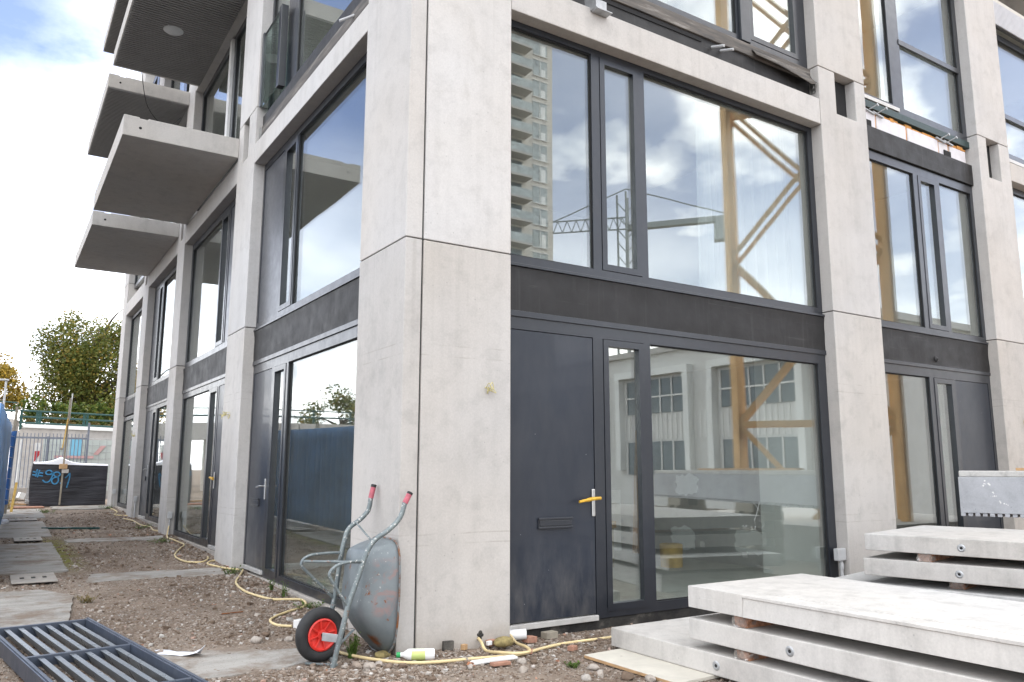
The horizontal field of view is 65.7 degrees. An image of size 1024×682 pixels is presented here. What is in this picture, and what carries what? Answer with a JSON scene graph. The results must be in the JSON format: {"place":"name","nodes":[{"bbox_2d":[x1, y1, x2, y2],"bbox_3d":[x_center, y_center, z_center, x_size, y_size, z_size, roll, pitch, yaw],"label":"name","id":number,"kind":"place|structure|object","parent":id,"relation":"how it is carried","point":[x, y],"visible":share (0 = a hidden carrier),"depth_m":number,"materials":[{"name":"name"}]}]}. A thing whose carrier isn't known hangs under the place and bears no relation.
{"place":"outdoors","nodes":[
{"label":"outdoors","id":0,"kind":"place"},
{"bbox_2d":[2,509,45,518],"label":"concrete path","id":1,"kind":"structure","parent":0,"point":[24,513],"depth_m":19.74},
{"bbox_2d":[4,407,18,513],"bbox_3d":[-12.539,2.971,19.867,0.090,2.651,0.105,6,-11,-32],"label":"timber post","id":2,"kind":"object","parent":1,"relation":"on","point":[14,429],"visible":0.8,"depth_m":19.99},
{"bbox_2d":[10,482,17,511],"bbox_3d":[-12.893,4.051,20.535,0.158,0.777,0.081,27,-29,-70],"label":"timber stake","id":3,"kind":"object","parent":1,"relation":"on","point":[13,497],"visible":0.9,"depth_m":20.51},
{"bbox_2d":[0,521,51,538],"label":"concrete path","id":4,"kind":"structure","parent":0,"point":[9,530],"depth_m":15.88,"materials":[{"name":"concrete"}]},
{"bbox_2d":[41,527,99,528],"bbox_3d":[-9.082,3.852,16.337,1.150,0.035,0.050,1,-9,-4],"label":"metal bar","id":5,"kind":"object","parent":4,"relation":"on","point":[70,527],"visible":0.92,"depth_m":16.31,"materials":[{"name":"green paint"}]},
{"bbox_2d":[13,506,43,508],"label":"brick paving","id":6,"kind":"structure","parent":0,"point":[14,507],"depth_m":22.06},
{"bbox_2d":[0,542,68,575],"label":"concrete path","id":7,"kind":"structure","parent":0,"point":[23,558],"depth_m":11.69,"materials":[{"name":"concrete"}]},
{"bbox_2d":[0,590,73,627],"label":"concrete path","id":8,"kind":"structure","parent":0,"point":[24,607],"depth_m":8.16,"materials":[{"name":"concrete"}]},
{"bbox_2d":[0,0,141,469],"label":"sky","id":9,"kind":"structure","parent":0,"point":[55,69],"materials":[{"name":"white"}]},
{"bbox_2d":[0,470,736,681],"bbox_3d":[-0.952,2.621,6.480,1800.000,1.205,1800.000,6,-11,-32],"label":"ground","id":10,"kind":"structure","parent":0,"point":[116,586],"depth_m":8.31,"materials":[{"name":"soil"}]},
{"bbox_2d":[0,379,8,406],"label":"street lamp","id":11,"kind":"object","parent":10,"relation":"on","point":[5,388],"visible":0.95,"depth_m":28.89,"materials":[{"name":"metal"}]},
{"bbox_2d":[0,403,16,524],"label":"site hoarding","id":12,"kind":"object","parent":10,"relation":"on","point":[8,435],"visible":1,"depth_m":15.79,"materials":[{"name":"blue plastic"}]},
{"bbox_2d":[0,401,19,430],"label":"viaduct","id":13,"kind":"object","parent":10,"relation":"on","point":[12,421],"visible":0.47,"depth_m":31.48,"materials":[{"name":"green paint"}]},
{"bbox_2d":[0,350,28,412],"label":"tree","id":14,"kind":"object","parent":10,"relation":"on","point":[13,394],"visible":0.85,"depth_m":40.43,"materials":[{"name":"yellow plant"}]},
{"bbox_2d":[9,488,26,498],"bbox_3d":[-15.504,4.878,25.415,1.300,0.350,0.300,6,-11,-32],"label":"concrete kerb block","id":15,"kind":"object","parent":10,"relation":"on","point":[22,490],"depth_m":25.13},
{"bbox_2d":[15,439,21,481],"bbox_3d":[-15.988,4.015,25.720,0.110,1.652,0.070,6,-11,-32],"label":"white pole","id":16,"kind":"object","parent":10,"relation":"on","point":[18,468],"visible":0.61,"depth_m":25.71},
{"bbox_2d":[16,492,25,498],"bbox_3d":[-14.830,4.672,23.970,0.200,0.217,0.204,-8,-12,39],"label":"white crate","id":17,"kind":"object","parent":10,"relation":"on","point":[21,495],"visible":0.89,"depth_m":23.91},
{"bbox_2d":[9,518,36,520],"bbox_3d":[-11.224,4.099,18.213,0.550,0.018,0.800,6,-11,-32],"label":"steel plate","id":18,"kind":"object","parent":10,"relation":"on","point":[25,519],"visible":0.96,"depth_m":18.11,"materials":[{"name":"metal"}]},
{"bbox_2d":[13,537,42,541],"bbox_3d":[-8.710,3.566,14.276,0.430,0.018,0.800,6,-11,-32],"label":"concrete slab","id":19,"kind":"object","parent":10,"relation":"on","point":[19,539],"visible":1,"depth_m":14.12,"materials":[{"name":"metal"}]},
{"bbox_2d":[10,572,57,584],"bbox_3d":[-6.015,2.981,9.972,0.490,0.018,0.940,6,-11,-32],"label":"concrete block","id":20,"kind":"object","parent":10,"relation":"on","point":[15,579],"visible":1,"depth_m":9.88,"materials":[{"name":"concrete"}]},
{"bbox_2d":[34,443,39,461],"bbox_3d":[-15.737,4.246,26.204,0.140,1.750,0.048,6,-11,-32],"label":"barrier post","id":21,"kind":"object","parent":10,"relation":"on","point":[38,451],"visible":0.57,"depth_m":26.28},
{"bbox_2d":[7,423,89,487],"bbox_3d":[-15.174,3.954,25.900,2.310,2.630,0.060,6,-11,-32],"label":"palisade fence","id":22,"kind":"object","parent":10,"relation":"on","point":[48,438],"visible":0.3,"depth_m":25.95,"materials":[{"name":"metal"}]},
{"bbox_2d":[11,424,112,498],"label":"retaining wall","id":23,"kind":"structure","parent":10,"relation":"on","point":[101,433],"depth_m":30.99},
{"bbox_2d":[12,394,114,425],"bbox_3d":[-15.996,3.303,34.708,10.058,1.531,1.678,6,-11,-32],"label":"hedge","id":24,"kind":"object","parent":23,"relation":"on","point":[60,406],"visible":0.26,"depth_m":32.88,"materials":[{"name":"green plant"}]},
{"bbox_2d":[18,414,113,428],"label":"dry grass","id":25,"kind":"structure","parent":23,"relation":"on","point":[62,421],"depth_m":32.32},
{"bbox_2d":[19,409,113,429],"bbox_3d":[-12.477,3.847,35.395,16.222,0.899,0.072,6,-11,-32],"label":"green railing","id":26,"kind":"object","parent":23,"relation":"on","point":[39,415],"visible":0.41,"depth_m":31.79,"materials":[{"name":"metal"}]},
{"bbox_2d":[58,393,72,504],"bbox_3d":[-12.991,3.123,23.090,0.099,3.221,0.237,-3,-10,16],"label":"leaning post","id":27,"kind":"object","parent":10,"relation":"on","point":[68,419],"visible":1,"depth_m":23.09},
{"bbox_2d":[25,457,107,505],"bbox_3d":[-13.253,4.163,23.605,2.040,1.391,1.235,6,-11,-32],"label":"wrapped pile","id":28,"kind":"object","parent":10,"relation":"on","point":[84,483],"visible":0.98,"depth_m":23.10,"materials":[{"name":"black plastic"}]},
{"bbox_2d":[24,439,111,490],"bbox_3d":[-14.607,4.378,27.628,5.186,1.950,0.065,6,-11,-32],"label":"fence","id":29,"kind":"object","parent":10,"relation":"on","point":[99,451],"visible":0.15,"depth_m":27.59,"materials":[{"name":"metal"}]},
{"bbox_2d":[18,308,122,424],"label":"tree","id":30,"kind":"object","parent":10,"relation":"on","point":[77,370],"visible":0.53,"depth_m":44.12,"materials":[{"name":"green plant"}]},
{"bbox_2d":[50,505,112,509],"bbox_3d":[-12.105,4.703,22.290,1.510,0.122,1.507,6,-11,-32],"label":"concrete strip","id":31,"kind":"object","parent":10,"relation":"on","point":[92,507],"visible":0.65,"depth_m":22.06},
{"bbox_2d":[75,594,100,603],"bbox_3d":[-4.594,2.776,8.556,0.237,0.098,0.233,1,-9,-7],"label":"weed","id":32,"kind":"object","parent":10,"relation":"on","point":[85,599],"visible":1,"depth_m":8.53,"materials":[{"name":"green plant"}]},
{"bbox_2d":[0,617,207,681],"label":"metal grille","id":33,"kind":"object","parent":10,"relation":"on","point":[137,662],"visible":1,"depth_m":5.93,"materials":[{"name":"metal"}]},
{"bbox_2d":[64,535,162,542],"bbox_3d":[-7.281,3.669,14.589,1.692,0.086,0.704,5,-10,-25],"label":"concrete strip","id":34,"kind":"object","parent":10,"relation":"on","point":[146,538],"visible":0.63,"depth_m":14.53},
{"bbox_2d":[85,568,227,582],"bbox_3d":[-4.689,3.118,10.517,1.712,0.084,0.798,5,-10,-27],"label":"concrete strip","id":35,"kind":"object","parent":10,"relation":"on","point":[102,577],"visible":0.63,"depth_m":10.46,"materials":[{"name":"concrete"}]},
{"bbox_2d":[166,526,208,562],"bbox_3d":[-5.702,3.400,13.458,0.437,0.286,4.405,6,-11,-31],"label":"conduit hose","id":36,"kind":"object","parent":10,"relation":"on","point":[175,556],"visible":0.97,"depth_m":12.15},
{"bbox_2d":[207,560,239,569],"bbox_3d":[-4.160,3.187,11.277,0.217,0.047,1.120,7,-12,-37],"label":"conduit hose","id":37,"kind":"object","parent":10,"relation":"on","point":[208,562],"visible":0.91,"depth_m":11.16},
{"bbox_2d":[220,565,242,574],"bbox_3d":[-3.748,3.060,10.611,0.353,0.119,0.340,6,-11,-32],"label":"weed","id":38,"kind":"object","parent":10,"relation":"on","point":[232,571],"visible":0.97,"depth_m":10.61,"materials":[{"name":"green plant"}]},
{"bbox_2d":[158,648,309,678],"bbox_3d":[-2.202,2.543,6.278,1.546,0.081,0.981,6,-11,-32],"label":"concrete strip","id":39,"kind":"object","parent":10,"relation":"on","point":[204,664],"visible":0.34,"depth_m":6.21,"materials":[{"name":"concrete"}]},
{"bbox_2d":[155,645,204,655],"bbox_3d":[-2.681,2.474,6.398,0.538,0.098,0.114,-2,-9,12],"label":"plastic sheet","id":40,"kind":"object","parent":39,"relation":"on","point":[171,652],"visible":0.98,"depth_m":6.37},
{"bbox_2d":[250,636,262,643],"bbox_3d":[-2.209,2.590,6.872,0.094,0.068,0.095,-1,-9,7],"label":"stone","id":41,"kind":"object","parent":10,"relation":"on","point":[256,640],"visible":1,"depth_m":6.84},
{"bbox_2d":[235,569,306,627],"bbox_3d":[-2.812,2.906,9.165,0.535,0.115,3.815,5,-10,-26],"label":"conduit hose","id":42,"kind":"object","parent":10,"relation":"on","point":[274,599],"visible":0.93,"depth_m":8.71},
{"bbox_2d":[278,580,290,597],"bbox_3d":[-2.573,2.795,8.947,0.129,0.200,0.112,-3,-10,21],"label":"weed","id":43,"kind":"object","parent":10,"relation":"on","point":[284,591],"visible":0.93,"depth_m":8.93,"materials":[{"name":"green plant"}]},
{"bbox_2d":[293,599,325,608],"bbox_3d":[-2.137,2.765,8.344,0.397,0.100,0.294,3,-10,-15],"label":"weed","id":44,"kind":"object","parent":10,"relation":"on","point":[308,606],"visible":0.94,"depth_m":8.33,"materials":[{"name":"green plant"}]},
{"bbox_2d":[305,662,337,665],"bbox_3d":[-1.470,2.491,6.120,0.277,0.021,0.022,-3,-10,16],"label":"metal strip","id":45,"kind":"object","parent":10,"relation":"on","point":[309,663],"visible":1,"depth_m":6.11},
{"bbox_2d":[295,484,412,668],"bbox_3d":[-1.362,1.885,6.541,0.873,1.380,0.678,6,-11,-32],"label":"wheelbarrow","id":46,"kind":"object","parent":10,"relation":"on","point":[369,595],"visible":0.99,"depth_m":6.38,"materials":[{"name":"grey metal"}]},
{"bbox_2d":[344,631,364,658],"bbox_3d":[-1.284,2.450,6.407,0.194,0.217,0.170,0,-9,-1],"label":"weed","id":47,"kind":"object","parent":10,"relation":"on","point":[353,647],"visible":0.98,"depth_m":6.40,"materials":[{"name":"green plant"}]},
{"bbox_2d":[351,661,361,668],"bbox_3d":[-1.195,2.489,6.080,0.059,0.066,0.093,6,-11,-32],"label":"stone","id":48,"kind":"object","parent":10,"relation":"on","point":[355,664],"visible":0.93,"depth_m":6.06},
{"bbox_2d":[363,662,375,669],"bbox_3d":[-1.093,2.481,6.049,0.108,0.064,0.070,-3,-10,18],"label":"stone","id":49,"kind":"object","parent":10,"relation":"on","point":[369,665],"visible":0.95,"depth_m":6.03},
{"bbox_2d":[375,650,390,658],"bbox_3d":[-1.047,2.540,6.430,0.143,0.066,0.096,6,-11,-32],"label":"sponge lump","id":50,"kind":"object","parent":10,"relation":"on","point":[381,654],"visible":0.89,"depth_m":6.39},
{"bbox_2d":[396,648,434,660],"bbox_3d":[-0.769,2.502,6.334,0.304,0.091,0.091,1,-9,-6],"label":"plastic bottle","id":51,"kind":"object","parent":10,"relation":"on","point":[418,654],"visible":0.99,"depth_m":6.30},
{"bbox_2d":[442,640,453,650],"bbox_3d":[-0.539,2.571,6.685,0.104,0.090,0.030,6,-11,-32],"label":"concrete offcut","id":52,"kind":"object","parent":10,"relation":"on","point":[448,645],"visible":0.94,"depth_m":6.67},
{"bbox_2d":[339,636,610,664],"bbox_3d":[0.044,2.638,6.853,3.069,0.087,0.721,4,-10,-24],"label":"conduit hose","id":53,"kind":"object","parent":10,"relation":"on","point":[448,660],"visible":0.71,"depth_m":6.33,"materials":[{"name":"plastic"}]},
{"bbox_2d":[470,655,517,664],"bbox_3d":[-0.149,2.534,6.307,0.400,0.026,0.085,5,-10,-27],"label":"white board","id":54,"kind":"object","parent":10,"relation":"on","point":[493,659],"visible":0.85,"depth_m":6.29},
{"bbox_2d":[490,660,510,666],"bbox_3d":[-0.090,2.516,6.192,0.171,0.033,0.060,7,-12,-38],"label":"brick fragment","id":55,"kind":"object","parent":10,"relation":"on","point":[500,663],"visible":1,"depth_m":6.17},
{"bbox_2d":[493,636,513,647],"bbox_3d":[-0.076,2.630,6.933,0.220,0.101,0.145,6,-11,-32],"label":"sponge lump","id":56,"kind":"object","parent":10,"relation":"on","point":[503,641],"visible":1,"depth_m":6.88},
{"bbox_2d":[477,634,530,654],"bbox_3d":[-0.078,2.599,6.784,0.364,0.092,0.688,3,-10,-17],"label":"conduit hose","id":57,"kind":"object","parent":10,"relation":"on","point":[528,651],"visible":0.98,"depth_m":6.62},
{"bbox_2d":[510,629,526,639],"bbox_3d":[0.029,2.661,7.191,0.204,0.102,0.092,1,-9,-5],"label":"pipe end","id":58,"kind":"object","parent":10,"relation":"on","point":[518,634],"visible":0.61,"depth_m":7.16,"materials":[{"name":"white plastic"}]},
{"bbox_2d":[516,657,526,663],"bbox_3d":[0.081,2.574,6.364,0.089,0.067,0.078,-7,-11,35],"label":"stone","id":59,"kind":"object","parent":10,"relation":"on","point":[522,660],"visible":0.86,"depth_m":6.34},
{"bbox_2d":[519,665,527,672],"bbox_3d":[0.084,2.503,6.032,0.065,0.069,0.095,-4,-10,22],"label":"stone","id":60,"kind":"object","parent":10,"relation":"on","point":[523,669],"visible":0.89,"depth_m":6.01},
{"bbox_2d":[522,635,536,642],"bbox_3d":[0.160,2.716,7.228,0.124,0.066,0.080,9,-13,-44],"label":"brick fragment","id":61,"kind":"object","parent":10,"relation":"on","point":[531,639],"visible":0.95,"depth_m":7.20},
{"bbox_2d":[74,0,1023,654],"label":"apartment building","id":62,"kind":"structure","parent":10,"relation":"on","point":[438,260],"depth_m":11.05,"materials":[{"name":"concrete"}]},
{"bbox_2d":[117,414,133,508],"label":"window frame","id":63,"kind":"structure","parent":62,"relation":"in","point":[128,421],"depth_m":22.25,"materials":[{"name":"paint"}]},
{"bbox_2d":[125,306,141,400],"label":"window frame","id":64,"kind":"structure","parent":62,"relation":"in","point":[136,318],"depth_m":22.75,"materials":[{"name":"paint"}]},
{"bbox_2d":[134,217,147,288],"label":"window frame","id":65,"kind":"structure","parent":62,"relation":"in","point":[139,279],"depth_m":23.30,"materials":[{"name":"paint"}]},
{"bbox_2d":[138,411,152,518],"bbox_3d":[-8.799,2.954,19.038,0.145,2.526,0.915,6,-11,-32],"label":"front door","id":66,"kind":"structure","parent":62,"relation":"in","point":[149,414],"depth_m":19.04,"materials":[{"name":"paint"}]},
{"bbox_2d":[138,401,166,522],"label":"window frame","id":67,"kind":"structure","parent":62,"relation":"in","point":[159,411],"depth_m":18.06,"materials":[{"name":"paint"}]},
{"bbox_2d":[148,265,176,387],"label":"window frame","id":68,"kind":"structure","parent":62,"relation":"in","point":[159,369],"depth_m":18.82,"materials":[{"name":"paint"}]},
{"bbox_2d":[171,80,189,91],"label":"window frame","id":69,"kind":"structure","parent":62,"relation":"in","point":[174,84],"depth_m":19.94,"materials":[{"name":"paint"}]},
{"bbox_2d":[173,378,224,546],"bbox_3d":[-5.427,2.143,13.979,0.107,2.755,4.208,6,-11,-32],"label":"window frame","id":70,"kind":"structure","parent":62,"relation":"in","point":[213,388],"depth_m":13.71,"materials":[{"name":"paint"}]},
{"bbox_2d":[185,198,235,367],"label":"window frame","id":71,"kind":"structure","parent":62,"relation":"in","point":[226,219],"depth_m":14.02,"materials":[{"name":"paint"}]},
{"bbox_2d":[207,384,224,549],"bbox_3d":[-4.651,1.990,12.671,0.156,2.636,1.035,6,-11,-32],"label":"front door","id":72,"kind":"structure","parent":62,"relation":"in","point":[215,479],"depth_m":12.95,"materials":[{"name":"paint"}]},
{"bbox_2d":[197,17,246,210],"bbox_3d":[-5.418,-4.280,15.019,0.083,2.600,4.208,6,-11,-32],"label":"window frame","id":73,"kind":"structure","parent":62,"relation":"in","point":[211,94],"depth_m":15.46,"materials":[{"name":"paint"}]},
{"bbox_2d":[242,369,271,574],"bbox_3d":[-3.505,1.765,10.918,0.145,2.713,0.905,6,-11,-32],"label":"front door","id":74,"kind":"structure","parent":62,"relation":"in","point":[262,385],"depth_m":10.91,"materials":[{"name":"paint"}]},
{"bbox_2d":[243,325,357,609],"bbox_3d":[-2.543,1.486,9.557,0.107,2.882,4.388,6,-11,-32],"label":"window frame","id":75,"kind":"structure","parent":62,"relation":"in","point":[285,362],"depth_m":10.10,"materials":[{"name":"paint"}]},
{"bbox_2d":[268,0,351,109],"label":"window frame","id":76,"kind":"structure","parent":62,"relation":"in","point":[297,7],"depth_m":11.43,"materials":[{"name":"paint"}]},
{"bbox_2d":[256,52,366,327],"bbox_3d":[-2.537,-1.689,10.072,0.107,2.560,4.388,6,-11,-32],"label":"window frame","id":77,"kind":"structure","parent":62,"relation":"in","point":[272,302],"depth_m":10.95,"materials":[{"name":"paint"}]},
{"bbox_2d":[510,329,601,629],"bbox_3d":[0.413,1.314,7.759,1.071,2.818,0.156,6,-11,-32],"label":"front door","id":78,"kind":"structure","parent":62,"relation":"in","point":[552,491],"depth_m":7.76,"materials":[{"name":"paint"}]},
{"bbox_2d":[611,490,621,550],"bbox_3d":[1.808,3.153,13.947,0.260,1.050,0.030,6,-11,-32],"label":"white plank","id":79,"kind":"object","parent":62,"relation":"on","point":[616,504],"visible":0.56,"depth_m":13.96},
{"bbox_2d":[632,430,638,552],"bbox_3d":[2.165,2.595,13.764,0.165,2.098,0.120,6,-11,-32],"label":"timber board","id":80,"kind":"object","parent":62,"relation":"on","point":[635,527],"visible":0.71,"depth_m":13.70,"materials":[{"name":"wood"}]},
{"bbox_2d":[508,19,822,313],"bbox_3d":[1.973,-1.848,9.362,4.983,2.665,0.107,6,-11,-32],"label":"window frame","id":81,"kind":"structure","parent":62,"relation":"in","point":[596,61],"depth_m":8.88,"materials":[{"name":"paint"}]},
{"bbox_2d":[510,316,838,618],"bbox_3d":[1.966,1.412,8.833,4.983,2.950,0.107,6,-11,-32],"label":"window frame","id":82,"kind":"structure","parent":62,"relation":"in","point":[603,338],"depth_m":8.38,"materials":[{"name":"paint"}]},
{"bbox_2d":[647,0,806,67],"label":"window frame","id":83,"kind":"structure","parent":62,"relation":"in","point":[798,55],"depth_m":10.72,"materials":[{"name":"paint"}]},
{"bbox_2d":[694,101,792,302],"bbox_3d":[3.113,-1.721,10.581,1.750,2.700,0.149,6,-11,-32],"label":"curtain","id":84,"kind":"object","parent":62,"relation":"hanging from","point":[743,234],"visible":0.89,"depth_m":10.55,"materials":[{"name":"white fabric"}]},
{"bbox_2d":[864,0,966,140],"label":"window frame","id":85,"kind":"structure","parent":62,"relation":"in","point":[893,75],"depth_m":12.41,"materials":[{"name":"paint"}]},
{"bbox_2d":[869,150,985,341],"bbox_3d":[6.251,-1.373,12.081,3.090,2.625,0.107,6,-11,-32],"label":"window frame","id":86,"kind":"structure","parent":62,"relation":"in","point":[916,176],"depth_m":12.18,"materials":[{"name":"paint"}]},
{"bbox_2d":[884,363,1003,528],"bbox_3d":[6.245,1.867,11.555,3.090,2.940,0.107,6,-11,-32],"label":"window frame","id":87,"kind":"structure","parent":62,"relation":"in","point":[932,377],"depth_m":11.63,"materials":[{"name":"paint"}]},
{"bbox_2d":[955,380,1000,528],"bbox_3d":[7.086,1.998,12.068,0.943,2.749,0.054,6,-11,-32],"label":"front door","id":88,"kind":"structure","parent":62,"relation":"in","point":[977,450],"depth_m":12.12,"materials":[{"name":"paint"}]},
{"bbox_2d":[996,34,1023,163],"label":"window frame","id":89,"kind":"structure","parent":62,"relation":"in","point":[1001,41],"depth_m":14.54,"materials":[{"name":"paint"}]},
{"bbox_2d":[1012,188,1023,199],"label":"window frame","id":90,"kind":"structure","parent":62,"relation":"in","point":[1019,194],"depth_m":13.98,"materials":[{"name":"paint"}]},
{"bbox_2d":[541,630,557,639],"bbox_3d":[0.349,2.743,7.407,0.140,0.060,0.090,7,-12,-38],"label":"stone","id":91,"kind":"object","parent":10,"relation":"on","point":[548,634],"visible":1,"depth_m":7.37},
{"bbox_2d":[563,660,580,668],"bbox_3d":[0.500,2.574,6.316,0.156,0.062,0.180,6,-11,-32],"label":"weed","id":92,"kind":"object","parent":10,"relation":"on","point":[575,664],"visible":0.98,"depth_m":6.32,"materials":[{"name":"green plant"}]},
{"bbox_2d":[567,645,577,650],"bbox_3d":[0.528,2.681,6.931,0.060,0.040,0.080,-6,-11,34],"label":"brick fragment","id":93,"kind":"object","parent":10,"relation":"on","point":[571,647],"visible":1,"depth_m":6.91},
{"bbox_2d":[581,674,591,680],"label":"stone","id":94,"kind":"object","parent":10,"relation":"on","point":[585,677],"visible":0.97,"depth_m":5.89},
{"bbox_2d":[587,663,599,669],"bbox_3d":[0.641,2.575,6.261,0.088,0.058,0.088,6,-11,-32],"label":"stone","id":95,"kind":"object","parent":10,"relation":"on","point":[593,666],"visible":1,"depth_m":6.24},
{"bbox_2d":[595,669,603,677],"bbox_3d":[0.669,2.539,6.045,0.059,0.076,0.094,0,-9,-2],"label":"stone","id":96,"kind":"object","parent":10,"relation":"on","point":[600,673],"visible":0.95,"depth_m":6.01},
{"bbox_2d":[621,671,633,680],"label":"stone","id":97,"kind":"object","parent":10,"relation":"on","point":[626,676],"visible":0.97,"depth_m":5.94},
{"bbox_2d":[645,674,655,681],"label":"stone","id":98,"kind":"object","parent":10,"relation":"on","point":[650,678],"visible":1,"depth_m":5.89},
{"bbox_2d":[584,648,719,681],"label":"plywood board","id":99,"kind":"object","parent":10,"relation":"on","point":[641,664],"visible":0.35,"depth_m":6.23,"materials":[{"name":"wood"}]},
{"bbox_2d":[611,613,869,681],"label":"concrete slab","id":100,"kind":"structure","parent":99,"relation":"on","point":[671,641],"depth_m":6.12,"materials":[{"name":"concrete"}]},
{"bbox_2d":[737,649,769,660],"bbox_3d":[2.201,2.345,6.118,1.277,0.070,0.138,6,-11,-32],"label":"timber bearer","id":101,"kind":"object","parent":100,"relation":"on","point":[745,655],"visible":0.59,"depth_m":5.78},
{"bbox_2d":[689,613,1023,681],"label":"concrete slab","id":102,"kind":"structure","parent":101,"relation":"on","point":[866,661],"depth_m":5.17,"materials":[{"name":"concrete"}]},
{"bbox_2d":[734,616,772,628],"bbox_3d":[2.194,2.119,6.166,1.278,0.080,0.134,6,-11,-32],"label":"timber bearer","id":103,"kind":"object","parent":102,"relation":"on","point":[742,622],"visible":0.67,"depth_m":5.83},
{"bbox_2d":[688,574,1023,672],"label":"concrete slab","id":104,"kind":"structure","parent":103,"relation":"on","point":[985,631],"depth_m":5.27,"materials":[{"name":"concrete"}]},
{"bbox_2d":[612,521,615,566],"bbox_3d":[0.945,2.951,11.493,1.110,0.660,0.450,6,-11,-32],"label":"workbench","id":105,"kind":"object","parent":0,"point":[613,524],"visible":0.16,"depth_m":11.61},
{"bbox_2d":[659,543,682,567],"bbox_3d":[2.345,3.152,11.683,0.335,0.330,0.340,6,-11,-32],"label":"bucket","id":106,"kind":"object","parent":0,"point":[671,555],"visible":1,"depth_m":11.55,"materials":[{"name":"plastic"}]},
{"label":"timber crib","id":107,"kind":"object","parent":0,"visible":0},
{"bbox_2d":[958,471,1023,517],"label":"concrete beam","id":108,"kind":"structure","parent":107,"relation":"on","point":[991,493],"depth_m":9.69,"materials":[{"name":"concrete"}]},
{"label":"concrete slab","id":109,"kind":"object","parent":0,"visible":0},
{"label":"timber bearer","id":110,"kind":"object","parent":109,"relation":"on","visible":0},
{"bbox_2d":[836,571,1023,601],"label":"concrete slab","id":111,"kind":"structure","parent":110,"relation":"on","point":[1007,593],"depth_m":7.54,"materials":[{"name":"concrete"}]},
{"bbox_2d":[949,582,976,589],"bbox_3d":[4.650,2.363,7.909,0.152,0.078,1.427,-9,-13,44],"label":"timber bearer","id":112,"kind":"object","parent":111,"relation":"on","point":[960,586],"visible":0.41,"depth_m":7.43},
{"bbox_2d":[863,552,1023,588],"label":"concrete slab","id":113,"kind":"structure","parent":112,"relation":"on","point":[986,571],"depth_m":7.43,"materials":[{"name":"concrete"}]},
{"bbox_2d":[918,553,954,561],"bbox_3d":[4.431,2.142,8.049,0.141,0.077,1.527,-9,-13,44],"label":"timber bearer","id":114,"kind":"object","parent":113,"relation":"on","point":[927,558],"visible":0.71,"depth_m":7.55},
{"bbox_2d":[864,525,1023,560],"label":"concrete slab","id":115,"kind":"structure","parent":114,"relation":"on","point":[994,543],"depth_m":7.56,"materials":[{"name":"concrete"}]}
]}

